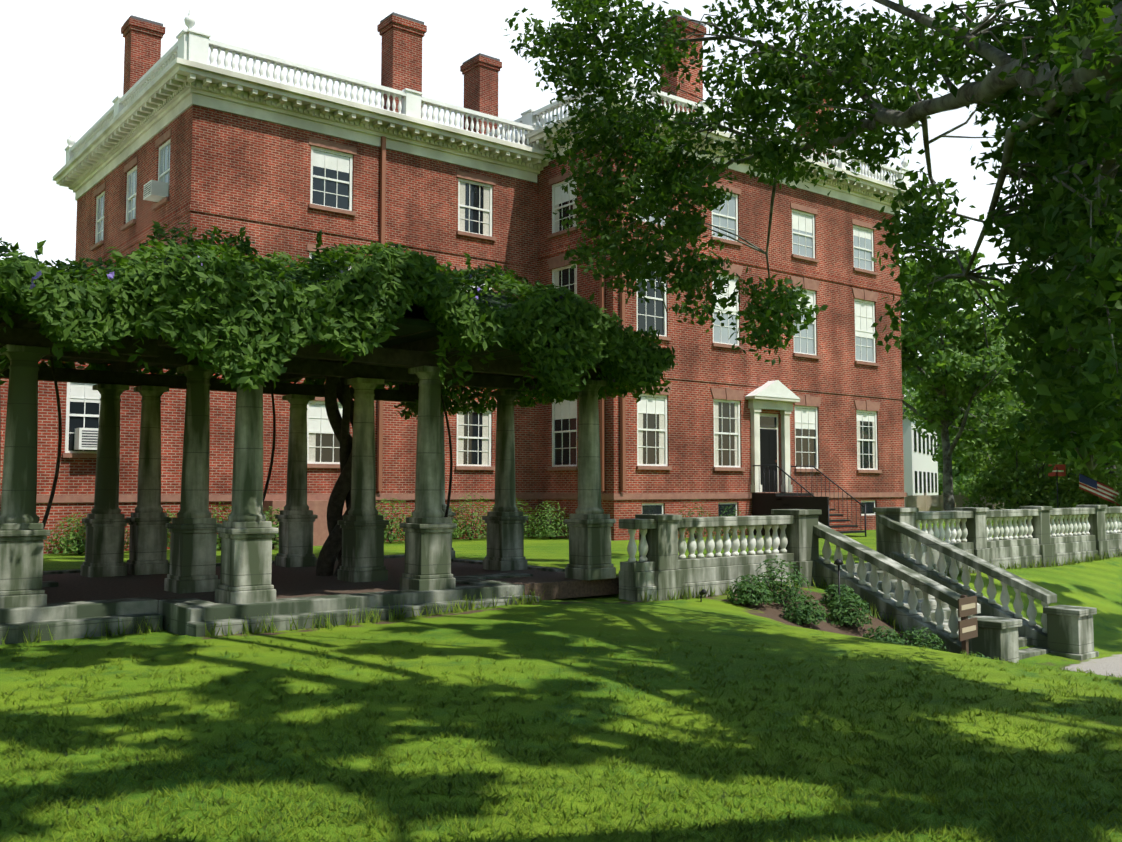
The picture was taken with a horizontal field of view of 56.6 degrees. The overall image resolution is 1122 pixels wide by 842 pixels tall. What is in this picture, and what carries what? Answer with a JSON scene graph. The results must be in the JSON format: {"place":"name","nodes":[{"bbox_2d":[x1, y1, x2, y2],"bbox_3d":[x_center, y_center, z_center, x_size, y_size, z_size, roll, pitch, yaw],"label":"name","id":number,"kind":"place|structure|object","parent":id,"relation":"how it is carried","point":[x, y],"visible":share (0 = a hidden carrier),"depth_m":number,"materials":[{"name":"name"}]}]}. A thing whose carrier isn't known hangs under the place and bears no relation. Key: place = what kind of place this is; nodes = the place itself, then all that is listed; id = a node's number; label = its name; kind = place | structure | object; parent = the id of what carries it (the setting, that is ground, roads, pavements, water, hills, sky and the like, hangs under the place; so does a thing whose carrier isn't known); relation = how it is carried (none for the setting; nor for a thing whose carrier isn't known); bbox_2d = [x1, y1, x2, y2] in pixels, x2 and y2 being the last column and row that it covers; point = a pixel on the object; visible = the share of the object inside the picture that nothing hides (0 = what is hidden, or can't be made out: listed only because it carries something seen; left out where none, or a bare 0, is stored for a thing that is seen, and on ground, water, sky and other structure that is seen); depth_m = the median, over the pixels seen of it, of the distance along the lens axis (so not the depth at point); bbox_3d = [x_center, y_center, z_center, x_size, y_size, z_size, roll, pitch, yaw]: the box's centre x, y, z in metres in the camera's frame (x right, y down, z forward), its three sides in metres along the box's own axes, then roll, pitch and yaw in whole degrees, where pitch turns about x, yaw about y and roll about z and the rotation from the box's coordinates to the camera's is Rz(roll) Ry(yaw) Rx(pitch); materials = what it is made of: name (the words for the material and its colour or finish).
{"place":"outdoors","nodes":[
{"label":"outdoors","id":0,"kind":"place"},
{"bbox_2d":[0,0,1068,395],"bbox_3d":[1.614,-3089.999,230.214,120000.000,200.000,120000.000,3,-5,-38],"label":"sky","id":1,"kind":"structure","parent":0,"point":[60,72],"depth_m":7792.69,"materials":[{"name":"white"}]},
{"bbox_2d":[0,508,1121,841],"bbox_3d":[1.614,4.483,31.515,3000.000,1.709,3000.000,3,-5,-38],"label":"lawn","id":2,"kind":"structure","parent":0,"point":[724,626],"depth_m":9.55,"materials":[{"name":"green plant"}]},
{"bbox_2d":[44,512,86,554],"bbox_3d":[-11.582,2.712,25.047,1.612,1.032,1.591,3,-5,-38],"label":"foundation shrub","id":3,"kind":"object","parent":2,"relation":"on","point":[76,544],"visible":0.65,"depth_m":24.70,"materials":[{"name":"green plant"}]},
{"bbox_2d":[124,509,176,549],"bbox_3d":[-10.084,2.728,26.120,1.830,1.121,1.577,3,-5,-38],"label":"foundation shrub","id":4,"kind":"object","parent":2,"relation":"on","point":[168,536],"visible":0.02,"depth_m":25.94,"materials":[{"name":"green plant"}]},
{"bbox_2d":[211,502,231,548],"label":"foundation shrub","id":5,"kind":"object","parent":2,"relation":"on","point":[218,543],"visible":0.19,"depth_m":26.99,"materials":[{"name":"green plant"}]},
{"bbox_2d":[263,507,283,548],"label":"foundation shrub","id":6,"kind":"object","parent":2,"relation":"on","point":[275,541],"visible":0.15,"depth_m":26.96,"materials":[{"name":"green plant"}]},
{"bbox_2d":[0,293,618,644],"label":"pergola","id":7,"kind":"object","parent":2,"relation":"on","point":[192,587],"visible":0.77,"depth_m":16.39,"materials":[{"name":"stone"}]},
{"bbox_2d":[0,220,677,576],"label":"wisteria","id":8,"kind":"object","parent":7,"relation":"on","point":[284,312],"visible":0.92,"depth_m":14.72,"materials":[{"name":"green plant"}]},
{"bbox_2d":[376,497,411,542],"bbox_3d":[-4.928,2.888,30.222,2.075,1.340,1.629,3,-5,-38],"label":"foundation shrub","id":9,"kind":"object","parent":2,"relation":"on","point":[391,538],"visible":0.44,"depth_m":30.10,"materials":[{"name":"green plant"}]},
{"bbox_2d":[404,507,461,539],"bbox_3d":[-3.789,2.988,31.019,1.834,1.244,1.600,3,-5,-38],"label":"foundation shrub","id":10,"kind":"object","parent":2,"relation":"on","point":[457,528],"visible":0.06,"depth_m":30.99,"materials":[{"name":"green plant"}]},
{"bbox_2d":[0,9,914,553],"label":"house","id":11,"kind":"structure","parent":2,"relation":"on","point":[178,133],"depth_m":33.24,"materials":[{"name":"brick"}]},
{"bbox_2d":[450,492,494,539],"bbox_3d":[-2.758,2.930,31.970,2.333,1.478,1.618,3,-5,-38],"label":"foundation shrub","id":12,"kind":"object","parent":2,"relation":"on","point":[467,528],"visible":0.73,"depth_m":31.76,"materials":[{"name":"green plant"}]},
{"bbox_2d":[482,499,537,536],"bbox_3d":[-1.595,3.047,32.760,2.061,1.343,1.595,3,-5,-38],"label":"foundation shrub","id":13,"kind":"object","parent":2,"relation":"on","point":[525,520],"visible":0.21,"depth_m":32.73,"materials":[{"name":"green plant"}]},
{"bbox_2d":[526,501,568,538],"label":"foundation shrub","id":14,"kind":"object","parent":2,"relation":"on","point":[551,533],"visible":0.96,"depth_m":32.40,"materials":[{"name":"green plant"}]},
{"bbox_2d":[1,549,1121,651],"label":"edge grass tufts","id":15,"kind":"object","parent":2,"relation":"on","point":[211,634],"visible":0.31,"depth_m":15.46,"materials":[{"name":"green plant"}]},
{"bbox_2d":[678,499,715,538],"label":"shrub","id":16,"kind":"object","parent":2,"relation":"on","point":[696,533],"visible":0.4,"depth_m":32.44,"materials":[{"name":"green plant"}]},
{"bbox_2d":[713,505,748,537],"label":"shrub","id":17,"kind":"object","parent":2,"relation":"on","point":[730,533],"visible":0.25,"depth_m":33.25,"materials":[{"name":"green plant"}]},
{"bbox_2d":[727,574,771,605],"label":"shrub","id":18,"kind":"object","parent":2,"relation":"on","point":[750,596],"visible":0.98,"depth_m":18.34,"materials":[{"name":"green plant"}]},
{"bbox_2d":[699,559,843,608],"bbox_3d":[3.818,3.068,18.732,2.907,1.120,0.169,1,-4,-18],"label":"path light","id":19,"kind":"object","parent":2,"relation":"on","point":[838,562],"visible":0.9,"depth_m":19.14,"materials":[{"name":"black metal"}]},
{"bbox_2d":[752,556,811,604],"bbox_3d":[4.012,2.925,19.132,1.230,0.905,1.195,3,-5,-38],"label":"shrub","id":20,"kind":"object","parent":2,"relation":"on","point":[780,596],"visible":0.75,"depth_m":18.92,"materials":[{"name":"green plant"}]},
{"bbox_2d":[781,594,827,624],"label":"shrub","id":21,"kind":"object","parent":2,"relation":"on","point":[802,613],"visible":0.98,"depth_m":17.86,"materials":[{"name":"green plant"}]},
{"bbox_2d":[501,0,1121,474],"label":"oak tree","id":22,"kind":"object","parent":2,"relation":"on","point":[1065,82],"visible":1,"depth_m":13.40,"materials":[{"name":"green plant"}]},
{"bbox_2d":[820,583,857,606],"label":"shrub","id":23,"kind":"object","parent":2,"relation":"on","point":[830,594],"visible":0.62,"depth_m":19.53,"materials":[{"name":"green plant"}]},
{"bbox_2d":[823,593,874,627],"bbox_3d":[5.182,3.421,18.808,0.920,0.651,0.895,3,-5,-38],"label":"shrub","id":24,"kind":"object","parent":2,"relation":"on","point":[848,618],"visible":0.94,"depth_m":18.66,"materials":[{"name":"green plant"}]},
{"bbox_2d":[619,505,1121,601],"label":"terrace balustrade","id":25,"kind":"object","parent":2,"relation":"on","point":[662,566],"visible":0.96,"depth_m":20.82,"materials":[{"name":"stone"}]},
{"bbox_2d":[862,625,904,644],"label":"shrub","id":26,"kind":"object","parent":2,"relation":"on","point":[888,638],"visible":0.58,"depth_m":17.64,"materials":[{"name":"green plant"}]},
{"bbox_2d":[893,626,947,651],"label":"shrub","id":27,"kind":"object","parent":2,"relation":"on","point":[921,640],"visible":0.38,"depth_m":17.99,"materials":[{"name":"green plant"}]},
{"bbox_2d":[902,351,965,443],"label":"tree","id":28,"kind":"object","parent":2,"relation":"on","point":[915,396],"visible":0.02,"depth_m":177.46,"materials":[{"name":"green plant"}]},
{"bbox_2d":[907,355,987,464],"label":"tree","id":29,"kind":"object","parent":2,"relation":"on","point":[938,445],"visible":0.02,"depth_m":154.78,"materials":[{"name":"green plant"}]},
{"bbox_2d":[905,493,1005,510],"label":"wall","id":30,"kind":"structure","parent":2,"relation":"on","point":[925,502],"depth_m":63.67,"materials":[{"name":"beige wood"}]},
{"bbox_2d":[813,515,1098,662],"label":"garden stairs","id":31,"kind":"structure","parent":2,"relation":"on","point":[907,589],"depth_m":20.03,"materials":[{"name":"stone"}]},
{"bbox_2d":[902,299,1014,449],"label":"tree","id":32,"kind":"object","parent":2,"relation":"on","point":[957,363],"depth_m":122.03,"materials":[{"name":"green plant"}]},
{"bbox_2d":[899,249,1027,510],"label":"tree","id":33,"kind":"object","parent":2,"relation":"on","point":[943,374],"visible":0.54,"depth_m":56.20,"materials":[{"name":"green plant"}]},
{"bbox_2d":[941,475,990,494],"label":"bush","id":34,"kind":"object","parent":2,"relation":"on","point":[957,490],"visible":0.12,"depth_m":76.32,"materials":[{"name":"green plant"}]},
{"bbox_2d":[958,595,977,654],"bbox_3d":[6.694,3.664,17.213,0.125,1.550,0.720,-3,-5,43],"label":"garden sign","id":35,"kind":"object","parent":2,"relation":"on","point":[967,627],"visible":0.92,"depth_m":17.19,"materials":[{"name":"brown wood"}]},
{"bbox_2d":[969,651,989,657],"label":"grass tuft","id":36,"kind":"object","parent":2,"relation":"on","point":[982,655],"visible":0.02,"depth_m":17.47,"materials":[{"name":"green plant"}]},
{"bbox_2d":[902,314,1061,470],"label":"tree","id":37,"kind":"object","parent":2,"relation":"on","point":[908,411],"visible":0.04,"depth_m":70.28,"materials":[{"name":"green plant"}]},
{"bbox_2d":[906,342,1117,475],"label":"tree","id":38,"kind":"object","parent":2,"relation":"on","point":[969,449],"visible":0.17,"depth_m":62.77,"materials":[{"name":"green plant"}]},
{"bbox_2d":[956,442,1078,518],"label":"bush","id":39,"kind":"object","parent":2,"relation":"on","point":[988,486],"visible":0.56,"depth_m":55.83,"materials":[{"name":"green plant"}]},
{"bbox_2d":[928,331,1121,518],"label":"tree","id":40,"kind":"object","parent":2,"relation":"on","point":[1010,410],"visible":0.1,"depth_m":52.99,"materials":[{"name":"green plant"}]},
{"bbox_2d":[938,445,1121,494],"bbox_3d":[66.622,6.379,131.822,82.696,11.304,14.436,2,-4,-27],"label":"tree","id":41,"kind":"object","parent":2,"relation":"on","point":[959,476],"visible":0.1,"depth_m":117.30,"materials":[{"name":"green plant"}]},
{"bbox_2d":[991,455,1104,507],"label":"bush","id":42,"kind":"object","parent":2,"relation":"on","point":[1036,474],"depth_m":63.46,"materials":[{"name":"green plant"}]},
{"bbox_2d":[991,452,1119,518],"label":"bush","id":43,"kind":"object","parent":2,"relation":"on","point":[1029,481],"visible":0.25,"depth_m":54.40,"materials":[{"name":"green plant"}]},
{"bbox_2d":[1048,465,1065,520],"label":"sign post","id":44,"kind":"object","parent":2,"relation":"on","point":[1058,470],"visible":0.72,"depth_m":49.22,"materials":[{"name":"red metal"}]},
{"bbox_2d":[1004,339,1121,476],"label":"tree","id":45,"kind":"object","parent":2,"relation":"on","point":[1070,460],"visible":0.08,"depth_m":48.21,"materials":[{"name":"green plant"}]},
{"bbox_2d":[1038,467,1121,518],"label":"bush","id":46,"kind":"object","parent":2,"relation":"on","point":[1080,497],"visible":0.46,"depth_m":51.23,"materials":[{"name":"green plant"}]},
{"bbox_2d":[902,406,937,506],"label":"house","id":47,"kind":"structure","parent":0,"point":[920,471],"depth_m":82.23,"materials":[{"name":"white"}]},
{"bbox_2d":[1079,473,1119,505],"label":"flag","id":48,"kind":"object","parent":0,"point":[1097,488],"visible":0.85,"depth_m":49.12,"materials":[{"name":"multicoloured fabric"}]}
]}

